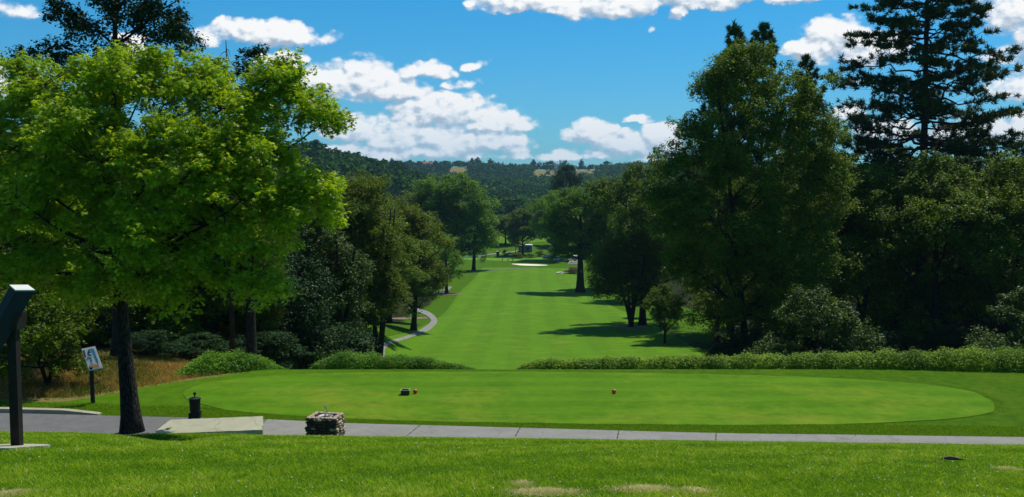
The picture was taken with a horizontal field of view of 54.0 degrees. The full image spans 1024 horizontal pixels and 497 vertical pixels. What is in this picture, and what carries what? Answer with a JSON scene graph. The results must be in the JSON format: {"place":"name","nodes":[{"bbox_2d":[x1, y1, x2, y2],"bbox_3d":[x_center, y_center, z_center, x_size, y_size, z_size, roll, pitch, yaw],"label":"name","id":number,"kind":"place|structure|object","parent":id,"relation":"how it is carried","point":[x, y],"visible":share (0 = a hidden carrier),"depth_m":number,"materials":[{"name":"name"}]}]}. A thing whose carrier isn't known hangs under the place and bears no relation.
{"place":"outdoors","nodes":[
{"label":"outdoors","id":0,"kind":"place"},
{"bbox_2d":[0,346,223,397],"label":"dry grass","id":1,"kind":"structure","parent":0,"point":[174,361],"depth_m":45.07,"materials":[{"name":"plant"}]},
{"bbox_2d":[0,413,266,434],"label":"asphalt path","id":2,"kind":"structure","parent":0,"point":[107,424],"depth_m":37.43,"materials":[{"name":"asphalt"}]},
{"bbox_2d":[383,307,436,356],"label":"valley path","id":3,"kind":"structure","parent":0,"point":[432,323],"depth_m":155.40,"materials":[{"name":"concrete"}]},
{"bbox_2d":[468,233,551,244],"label":"meadow","id":4,"kind":"structure","parent":0,"point":[502,239],"depth_m":489.72,"materials":[{"name":"green plant"}]},
{"bbox_2d":[0,430,1023,496],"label":"lawn grass","id":5,"kind":"structure","parent":0,"point":[926,449],"depth_m":11.09,"materials":[{"name":"plant"}]},
{"bbox_2d":[0,131,1023,496],"bbox_3d":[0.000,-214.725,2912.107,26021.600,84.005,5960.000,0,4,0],"label":"ground","id":6,"kind":"structure","parent":0,"point":[1006,389],"depth_m":38.70,"materials":[{"name":"green plant"}]},
{"bbox_2d":[0,285,34,445],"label":"tee sign","id":7,"kind":"object","parent":6,"relation":"on","point":[13,304],"visible":0.9,"depth_m":13.29,"materials":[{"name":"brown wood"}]},
{"bbox_2d":[0,486,45,496],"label":"dry clippings","id":8,"kind":"object","parent":6,"relation":"on","point":[13,491],"visible":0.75,"depth_m":8.77,"materials":[{"name":"plant"}]},
{"bbox_2d":[0,444,49,450],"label":"concrete footing","id":9,"kind":"object","parent":6,"relation":"on","point":[5,446],"visible":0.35,"depth_m":13.28,"materials":[{"name":"concrete"}]},
{"bbox_2d":[0,245,78,349],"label":"oak tree","id":10,"kind":"object","parent":6,"relation":"on","point":[3,289],"visible":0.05,"depth_m":57.27,"materials":[{"name":"green plant"}]},
{"bbox_2d":[0,124,98,307],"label":"oak tree","id":11,"kind":"object","parent":6,"relation":"on","point":[23,237],"visible":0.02,"depth_m":63.68,"materials":[{"name":"green plant"}]},
{"bbox_2d":[0,407,101,414],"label":"kerb","id":12,"kind":"structure","parent":6,"relation":"on","point":[48,411],"depth_m":38.94,"materials":[{"name":"concrete"}]},
{"bbox_2d":[0,278,111,385],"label":"tree","id":13,"kind":"object","parent":6,"relation":"on","point":[37,339],"visible":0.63,"depth_m":42.79,"materials":[{"name":"plant"}]},
{"bbox_2d":[27,248,148,347],"bbox_3d":[-25.959,3.031,60.902,9.852,6.559,8.543,2,5,29],"label":"oak tree","id":14,"kind":"object","parent":6,"relation":"on","point":[90,336],"visible":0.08,"depth_m":59.14,"materials":[{"name":"green plant"}]},
{"bbox_2d":[81,346,102,403],"bbox_3d":[-16.912,5.138,40.536,0.830,2.370,0.526,-1,4,-18],"label":"tee sign","id":15,"kind":"object","parent":6,"relation":"on","point":[92,358],"visible":1,"depth_m":40.38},
{"bbox_2d":[0,0,208,358],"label":"oak tree","id":16,"kind":"object","parent":6,"relation":"on","point":[173,29],"visible":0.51,"depth_m":50.97,"materials":[{"name":"green plant"}]},
{"bbox_2d":[58,309,151,348],"bbox_3d":[-25.861,4.941,62.681,7.395,2.580,6.904,-1,4,-12],"label":"understory shrub","id":17,"kind":"object","parent":6,"relation":"on","point":[100,343],"visible":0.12,"depth_m":61.87,"materials":[{"name":"green plant"}]},
{"bbox_2d":[27,132,194,330],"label":"oak tree","id":18,"kind":"object","parent":6,"relation":"on","point":[68,241],"visible":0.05,"depth_m":68.03,"materials":[{"name":"green plant"}]},
{"bbox_2d":[101,321,178,337],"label":"understory shrub","id":19,"kind":"object","parent":6,"relation":"on","point":[141,325],"visible":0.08,"depth_m":67.85,"materials":[{"name":"green plant"}]},
{"bbox_2d":[105,329,195,356],"bbox_3d":[-19.686,5.173,54.697,4.664,1.606,5.029,-2,4,-24],"label":"understory shrub","id":20,"kind":"object","parent":6,"relation":"on","point":[149,348],"visible":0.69,"depth_m":54.06,"materials":[{"name":"green plant"}]},
{"bbox_2d":[100,251,245,342],"bbox_3d":[-20.897,3.019,62.980,9.522,6.837,10.268,-2,4,-23],"label":"oak tree","id":21,"kind":"object","parent":6,"relation":"on","point":[185,328],"visible":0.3,"depth_m":60.99,"materials":[{"name":"green plant"}]},
{"bbox_2d":[110,171,242,339],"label":"oak tree","id":22,"kind":"object","parent":6,"relation":"on","point":[167,235],"visible":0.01,"depth_m":67.57,"materials":[{"name":"green plant"}]},
{"bbox_2d":[0,39,358,433],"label":"sweetgum tree","id":23,"kind":"object","parent":6,"relation":"on","point":[213,158],"visible":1,"depth_m":33.51,"materials":[{"name":"green plant"}]},
{"bbox_2d":[156,331,245,358],"bbox_3d":[-17.583,5.530,56.700,5.066,1.820,5.427,-1,4,-18],"label":"understory shrub","id":24,"kind":"object","parent":6,"relation":"on","point":[200,345],"visible":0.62,"depth_m":56.02,"materials":[{"name":"green plant"}]},
{"bbox_2d":[154,416,262,434],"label":"concrete slab","id":25,"kind":"structure","parent":6,"relation":"on","point":[246,425],"depth_m":35.31,"materials":[{"name":"concrete"}]},
{"bbox_2d":[188,392,201,418],"bbox_3d":[-11.819,5.916,37.411,0.495,1.164,0.445,0,4,0],"label":"ball washer","id":26,"kind":"object","parent":25,"relation":"on","point":[194,407],"visible":0.95,"depth_m":37.30,"materials":[{"name":"black paint"}]},
{"bbox_2d":[218,46,234,353],"bbox_3d":[-15.148,-2.133,54.034,1.532,17.987,1.063,-4,6,-43],"label":"dead snag","id":27,"kind":"object","parent":6,"relation":"on","point":[232,330],"visible":0.23,"depth_m":54.30,"materials":[{"name":"brown wood"}]},
{"bbox_2d":[161,200,293,349],"bbox_3d":[-17.609,1.785,64.556,8.643,9.813,10.562,1,4,16],"label":"oak tree","id":28,"kind":"object","parent":6,"relation":"on","point":[266,312],"visible":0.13,"depth_m":63.63,"materials":[{"name":"green plant"}]},
{"bbox_2d":[173,349,288,377],"bbox_3d":[-13.321,5.413,47.427,5.719,1.513,2.389,-3,5,-37],"label":"hedge","id":29,"kind":"object","parent":6,"relation":"on","point":[236,362],"visible":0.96,"depth_m":46.77,"materials":[{"name":"green plant"}]},
{"bbox_2d":[198,316,291,350],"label":"understory shrub","id":30,"kind":"object","parent":6,"relation":"on","point":[257,327],"visible":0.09,"depth_m":65.16,"materials":[{"name":"green plant"}]},
{"bbox_2d":[178,235,319,344],"bbox_3d":[-17.640,3.031,66.193,9.840,8.510,9.186,0,4,-5],"label":"oak tree","id":31,"kind":"object","parent":6,"relation":"on","point":[297,301],"visible":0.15,"depth_m":64.72,"materials":[{"name":"green plant"}]},
{"bbox_2d":[214,42,291,355],"bbox_3d":[-14.647,-2.031,56.208,4.712,18.717,4.999,-3,5,-33],"label":"oak tree","id":32,"kind":"object","parent":6,"relation":"on","point":[251,343],"visible":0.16,"depth_m":55.76,"materials":[{"name":"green plant"}]},
{"bbox_2d":[220,330,316,368],"bbox_3d":[-15.196,6.271,60.431,5.289,2.856,6.099,2,5,30],"label":"understory shrub","id":33,"kind":"object","parent":6,"relation":"on","point":[281,343],"visible":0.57,"depth_m":60.21,"materials":[{"name":"green plant"}]},
{"bbox_2d":[257,312,317,354],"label":"understory shrub","id":34,"kind":"object","parent":6,"relation":"on","point":[288,320],"visible":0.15,"depth_m":67.93,"materials":[{"name":"green plant"}]},
{"bbox_2d":[232,175,359,262],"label":"oak tree","id":35,"kind":"object","parent":6,"relation":"on","point":[347,208],"visible":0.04,"depth_m":85.50,"materials":[{"name":"green plant"}]},
{"bbox_2d":[263,248,350,368],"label":"oak tree","id":36,"kind":"object","parent":6,"relation":"on","point":[320,307],"visible":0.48,"depth_m":69.73,"materials":[{"name":"green plant"}]},
{"bbox_2d":[279,203,376,357],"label":"oak tree","id":37,"kind":"object","parent":6,"relation":"on","point":[347,269],"visible":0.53,"depth_m":79.55,"materials":[{"name":"green plant"}]},
{"bbox_2d":[289,318,380,368],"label":"understory shrub","id":38,"kind":"object","parent":6,"relation":"on","point":[362,343],"visible":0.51,"depth_m":75.06,"materials":[{"name":"green plant"}]},
{"bbox_2d":[274,194,421,314],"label":"oak tree","id":39,"kind":"object","parent":6,"relation":"on","point":[403,260],"visible":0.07,"depth_m":107.82,"materials":[{"name":"green plant"}]},
{"bbox_2d":[326,167,413,364],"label":"oak tree","id":40,"kind":"object","parent":6,"relation":"on","point":[373,244],"visible":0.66,"depth_m":94.87,"materials":[{"name":"green plant"}]},
{"bbox_2d":[323,193,438,326],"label":"oak tree","id":41,"kind":"object","parent":6,"relation":"on","point":[414,247],"visible":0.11,"depth_m":126.35,"materials":[{"name":"green plant"}]},
{"bbox_2d":[309,349,475,368],"bbox_3d":[-5.806,5.505,48.800,8.157,1.302,1.934,0,4,0],"label":"hedge","id":42,"kind":"object","parent":6,"relation":"on","point":[376,362],"visible":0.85,"depth_m":48.24,"materials":[{"name":"green plant"}]},
{"bbox_2d":[392,317,427,319],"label":"dirt patch","id":43,"kind":"object","parent":6,"relation":"on","point":[401,318],"visible":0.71,"depth_m":185.62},
{"bbox_2d":[386,203,443,321],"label":"oak tree","id":44,"kind":"object","parent":6,"relation":"on","point":[433,257],"visible":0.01,"depth_m":171.14,"materials":[{"name":"green plant"}]},
{"bbox_2d":[383,197,456,330],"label":"oak tree","id":45,"kind":"object","parent":6,"relation":"on","point":[421,226],"visible":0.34,"depth_m":150.53,"materials":[{"name":"green plant"}]},
{"bbox_2d":[385,188,466,237],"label":"cottonwood tree","id":46,"kind":"object","parent":6,"relation":"on","point":[449,213],"visible":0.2,"depth_m":338.24,"materials":[{"name":"plant"}]},
{"bbox_2d":[425,234,466,292],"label":"round tree","id":47,"kind":"object","parent":6,"relation":"on","point":[455,258],"visible":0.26,"depth_m":242.02,"materials":[{"name":"green plant"}]},
{"bbox_2d":[435,293,462,295],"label":"soil ring","id":48,"kind":"object","parent":6,"relation":"on","point":[444,294],"visible":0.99,"depth_m":238.76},
{"bbox_2d":[407,170,503,270],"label":"cottonwood tree","id":49,"kind":"object","parent":6,"relation":"on","point":[474,225],"visible":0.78,"depth_m":336.49,"materials":[{"name":"green plant"}]},
{"bbox_2d":[491,214,516,244],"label":"valley tree","id":50,"kind":"object","parent":6,"relation":"on","point":[502,225],"visible":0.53,"depth_m":466.81,"materials":[{"name":"plant"}]},
{"bbox_2d":[0,401,1023,436],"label":"verge grass","id":51,"kind":"structure","parent":6,"relation":"on","point":[962,431],"depth_m":36.85,"materials":[{"name":"plant"}]},
{"bbox_2d":[461,258,562,261],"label":"putting green","id":52,"kind":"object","parent":6,"relation":"on","point":[522,259],"visible":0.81,"depth_m":402.21,"materials":[{"name":"green plant"}]},
{"bbox_2d":[241,139,792,217],"bbox_3d":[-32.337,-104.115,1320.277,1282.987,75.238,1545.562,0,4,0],"label":"hillside forest","id":53,"kind":"object","parent":6,"relation":"on","point":[512,187],"visible":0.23,"depth_m":1026.87,"materials":[{"name":"green plant"}]},
{"bbox_2d":[504,208,540,254],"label":"valley tree","id":54,"kind":"object","parent":6,"relation":"on","point":[518,230],"visible":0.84,"depth_m":427.18,"materials":[{"name":"plant"}]},
{"bbox_2d":[507,478,541,489],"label":"dry clippings","id":55,"kind":"object","parent":6,"relation":"on","point":[519,481],"visible":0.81,"depth_m":9.49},
{"bbox_2d":[518,244,532,251],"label":"shed","id":56,"kind":"structure","parent":6,"relation":"on","point":[528,247],"depth_m":442.99,"materials":[{"name":"metal"}]},
{"bbox_2d":[512,264,546,265],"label":"sand bunker","id":57,"kind":"object","parent":6,"relation":"on","point":[529,264],"visible":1,"depth_m":371.29},
{"bbox_2d":[482,485,598,496],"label":"dry clippings","id":58,"kind":"object","parent":6,"relation":"on","point":[544,490],"visible":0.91,"depth_m":8.94,"materials":[{"name":"plant"}]},
{"bbox_2d":[384,267,701,368],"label":"fairway","id":59,"kind":"structure","parent":6,"relation":"on","point":[510,318],"depth_m":160.78,"materials":[{"name":"green plant"}]},
{"bbox_2d":[614,326,646,329],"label":"soil ring","id":60,"kind":"object","parent":59,"relation":"on","point":[632,328],"visible":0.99,"depth_m":162.22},
{"bbox_2d":[580,223,677,326],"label":"oak tree","id":61,"kind":"object","parent":60,"relation":"on","point":[615,253],"visible":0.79,"depth_m":161.11,"materials":[{"name":"green plant"}]},
{"bbox_2d":[640,282,687,343],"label":"round tree","id":62,"kind":"object","parent":59,"relation":"on","point":[661,304],"visible":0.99,"depth_m":138.28,"materials":[{"name":"plant"}]},
{"bbox_2d":[526,190,583,259],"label":"valley tree","id":63,"kind":"object","parent":6,"relation":"on","point":[534,222],"visible":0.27,"depth_m":396.06,"materials":[{"name":"green plant"}]},
{"bbox_2d":[550,160,584,192],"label":"valley tree","id":64,"kind":"object","parent":6,"relation":"on","point":[566,176],"visible":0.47,"depth_m":515.82,"materials":[{"name":"green plant"}]},
{"bbox_2d":[564,267,576,273],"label":"shrub","id":65,"kind":"object","parent":6,"relation":"on","point":[571,270],"visible":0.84,"depth_m":319.06,"materials":[{"name":"green plant"}]},
{"bbox_2d":[124,432,1018,444],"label":"verge grass","id":66,"kind":"structure","parent":6,"relation":"on","point":[190,434],"depth_m":33.96,"materials":[{"name":"plant"}]},
{"bbox_2d":[538,185,615,292],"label":"cottonwood tree","id":67,"kind":"object","parent":6,"relation":"on","point":[555,226],"visible":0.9,"depth_m":248.81,"materials":[{"name":"green plant"}]},
{"bbox_2d":[582,179,640,287],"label":"cottonwood tree","id":68,"kind":"object","parent":6,"relation":"on","point":[592,220],"visible":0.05,"depth_m":256.86,"materials":[{"name":"plant"}]},
{"bbox_2d":[582,160,685,324],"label":"oak tree","id":69,"kind":"object","parent":6,"relation":"on","point":[624,206],"visible":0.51,"depth_m":162.59,"materials":[{"name":"green plant"}]},
{"bbox_2d":[603,203,665,254],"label":"oak tree","id":70,"kind":"object","parent":6,"relation":"on","point":[625,225],"visible":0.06,"depth_m":227.26,"materials":[{"name":"green plant"}]},
{"bbox_2d":[592,483,687,493],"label":"dry clippings","id":71,"kind":"object","parent":6,"relation":"on","point":[642,486],"visible":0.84,"depth_m":9.15,"materials":[{"name":"plant"}]},
{"bbox_2d":[674,484,720,496],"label":"dry clippings","id":72,"kind":"object","parent":6,"relation":"on","point":[695,489],"visible":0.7,"depth_m":9.03,"materials":[{"name":"plant"}]},
{"bbox_2d":[661,175,758,327],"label":"oak tree","id":73,"kind":"object","parent":6,"relation":"on","point":[667,277],"visible":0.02,"depth_m":150.41,"materials":[{"name":"green plant"}]},
{"bbox_2d":[680,60,742,341],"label":"pine tree","id":74,"kind":"object","parent":6,"relation":"on","point":[704,107],"visible":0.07,"depth_m":111.66,"materials":[{"name":"green plant"}]},
{"bbox_2d":[694,17,769,367],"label":"pine tree","id":75,"kind":"object","parent":6,"relation":"on","point":[734,29],"visible":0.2,"depth_m":102.38,"materials":[{"name":"green plant"}]},
{"bbox_2d":[679,186,798,342],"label":"oak tree","id":76,"kind":"object","parent":6,"relation":"on","point":[723,283],"visible":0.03,"depth_m":116.24,"materials":[{"name":"green plant"}]},
{"bbox_2d":[688,321,792,356],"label":"understory shrub","id":77,"kind":"object","parent":6,"relation":"on","point":[700,346],"visible":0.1,"depth_m":109.41,"materials":[{"name":"green plant"}]},
{"bbox_2d":[627,37,861,350],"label":"oak tree","id":78,"kind":"object","parent":6,"relation":"on","point":[736,66],"visible":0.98,"depth_m":86.15,"materials":[{"name":"green plant"}]},
{"bbox_2d":[705,328,785,367],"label":"bush","id":79,"kind":"object","parent":6,"relation":"on","point":[729,350],"visible":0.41,"depth_m":84.75,"materials":[{"name":"green plant"}]},
{"bbox_2d":[719,21,798,332],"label":"pine tree","id":80,"kind":"object","parent":6,"relation":"on","point":[763,27],"visible":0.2,"depth_m":104.25,"materials":[{"name":"green plant"}]},
{"bbox_2d":[516,344,1023,372],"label":"hedge","id":81,"kind":"object","parent":6,"relation":"on","point":[935,360],"visible":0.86,"depth_m":48.16,"materials":[{"name":"green plant"}]},
{"bbox_2d":[723,313,828,355],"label":"understory shrub","id":82,"kind":"object","parent":6,"relation":"on","point":[790,338],"visible":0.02,"depth_m":106.12,"materials":[{"name":"green plant"}]},
{"bbox_2d":[750,306,853,361],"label":"understory shrub","id":83,"kind":"object","parent":6,"relation":"on","point":[794,334],"visible":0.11,"depth_m":93.30,"materials":[{"name":"green plant"}]},
{"bbox_2d":[767,53,838,275],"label":"pine tree","id":84,"kind":"object","parent":6,"relation":"on","point":[806,58],"visible":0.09,"depth_m":106.56,"materials":[{"name":"green plant"}]},
{"bbox_2d":[743,282,886,367],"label":"bushy tree","id":85,"kind":"object","parent":6,"relation":"on","point":[834,322],"visible":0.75,"depth_m":73.62,"materials":[{"name":"plant"}]},
{"bbox_2d":[744,138,894,344],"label":"oak tree","id":86,"kind":"object","parent":6,"relation":"on","point":[843,232],"visible":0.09,"depth_m":101.86,"materials":[{"name":"green plant"}]},
{"bbox_2d":[774,220,883,301],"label":"oak tree","id":87,"kind":"object","parent":6,"relation":"on","point":[842,293],"visible":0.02,"depth_m":133.32,"materials":[{"name":"green plant"}]},
{"bbox_2d":[791,310,876,353],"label":"understory shrub","id":88,"kind":"object","parent":6,"relation":"on","point":[842,323],"visible":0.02,"depth_m":104.14,"materials":[{"name":"green plant"}]},
{"bbox_2d":[775,156,954,334],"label":"oak tree","id":89,"kind":"object","parent":6,"relation":"on","point":[879,274],"visible":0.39,"depth_m":91.84,"materials":[{"name":"green plant"}]},
{"bbox_2d":[840,329,918,368],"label":"bush","id":90,"kind":"object","parent":6,"relation":"on","point":[893,343],"visible":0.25,"depth_m":84.03,"materials":[{"name":"green plant"}]},
{"bbox_2d":[823,312,944,359],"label":"understory shrub","id":91,"kind":"object","parent":6,"relation":"on","point":[890,325],"visible":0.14,"depth_m":97.61,"materials":[{"name":"green plant"}]},
{"bbox_2d":[814,146,991,319],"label":"oak tree","id":92,"kind":"object","parent":6,"relation":"on","point":[928,260],"visible":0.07,"depth_m":110.06,"materials":[{"name":"green plant"}]},
{"bbox_2d":[820,0,1023,308],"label":"pine tree","id":93,"kind":"object","parent":6,"relation":"on","point":[927,105],"visible":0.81,"depth_m":104.38,"materials":[{"name":"green plant"}]},
{"bbox_2d":[882,309,976,351],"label":"understory shrub","id":94,"kind":"object","parent":6,"relation":"on","point":[955,322],"visible":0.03,"depth_m":99.31,"materials":[{"name":"green plant"}]},
{"bbox_2d":[844,148,1023,348],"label":"oak tree","id":95,"kind":"object","parent":6,"relation":"on","point":[882,304],"visible":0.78,"depth_m":90.34,"materials":[{"name":"green plant"}]},
{"bbox_2d":[900,325,994,368],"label":"shrub","id":96,"kind":"object","parent":6,"relation":"on","point":[950,336],"visible":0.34,"depth_m":85.03,"materials":[{"name":"green plant"}]},
{"bbox_2d":[941,456,964,459],"bbox_3d":[5.330,2.535,12.144,0.262,0.051,0.054,1,4,16],"label":"fallen bark","id":97,"kind":"object","parent":6,"relation":"on","point":[950,458],"visible":0.99,"depth_m":12.13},
{"bbox_2d":[904,148,1023,327],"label":"oak tree","id":98,"kind":"object","parent":6,"relation":"on","point":[972,159],"visible":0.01,"depth_m":115.13,"materials":[{"name":"green plant"}]},
{"bbox_2d":[929,317,1000,365],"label":"understory shrub","id":99,"kind":"object","parent":6,"relation":"on","point":[968,326],"visible":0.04,"depth_m":101.64,"materials":[{"name":"green plant"}]},
{"bbox_2d":[924,147,1023,364],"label":"oak tree","id":100,"kind":"object","parent":6,"relation":"on","point":[1012,204],"visible":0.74,"depth_m":87.85,"materials":[{"name":"green plant"}]},
{"bbox_2d":[948,164,1023,277],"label":"oak tree","id":101,"kind":"object","parent":6,"relation":"on","point":[1000,189],"depth_m":101.69,"materials":[{"name":"green plant"}]},
{"bbox_2d":[958,312,1014,337],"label":"understory shrub","id":102,"kind":"object","parent":6,"relation":"on","point":[994,324],"visible":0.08,"depth_m":106.87,"materials":[{"name":"green plant"}]},
{"bbox_2d":[958,285,1023,367],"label":"bushy tree","id":103,"kind":"object","parent":6,"relation":"on","point":[1014,300],"visible":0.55,"depth_m":70.54,"materials":[{"name":"plant"}]},
{"bbox_2d":[991,464,1021,471],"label":"dry clippings","id":104,"kind":"object","parent":6,"relation":"on","point":[1005,468],"visible":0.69,"depth_m":11.19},
{"bbox_2d":[0,0,1023,169],"label":"sky","id":105,"kind":"structure","parent":0,"point":[518,82],"materials":[{"name":"blue"}]},
{"bbox_2d":[3,432,1023,496],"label":"clover flowers","id":106,"kind":"object","parent":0,"point":[656,456],"visible":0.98,"depth_m":11.13,"materials":[{"name":"plant"}]},
{"bbox_2d":[183,371,1004,426],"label":"tee lawn","id":107,"kind":"structure","parent":0,"point":[588,398],"depth_m":41.19,"materials":[{"name":"green plant"}]},
{"bbox_2d":[400,389,409,394],"bbox_3d":[-4.452,5.983,41.927,0.384,0.201,0.360,0,4,0],"label":"divot box","id":108,"kind":"object","parent":107,"relation":"on","point":[405,391],"visible":1,"depth_m":41.77,"materials":[{"name":"plastic"}]},
{"bbox_2d":[263,419,1023,444],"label":"concrete path","id":109,"kind":"structure","parent":0,"point":[280,427],"depth_m":35.59,"materials":[{"name":"concrete"}]},
{"bbox_2d":[305,405,345,435],"bbox_3d":[-6.518,6.091,35.119,1.265,1.270,1.058,1,4,10],"label":"drinking fountain","id":110,"kind":"object","parent":109,"relation":"on","point":[325,423],"visible":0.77,"depth_m":34.73,"materials":[{"name":"brown stone"}]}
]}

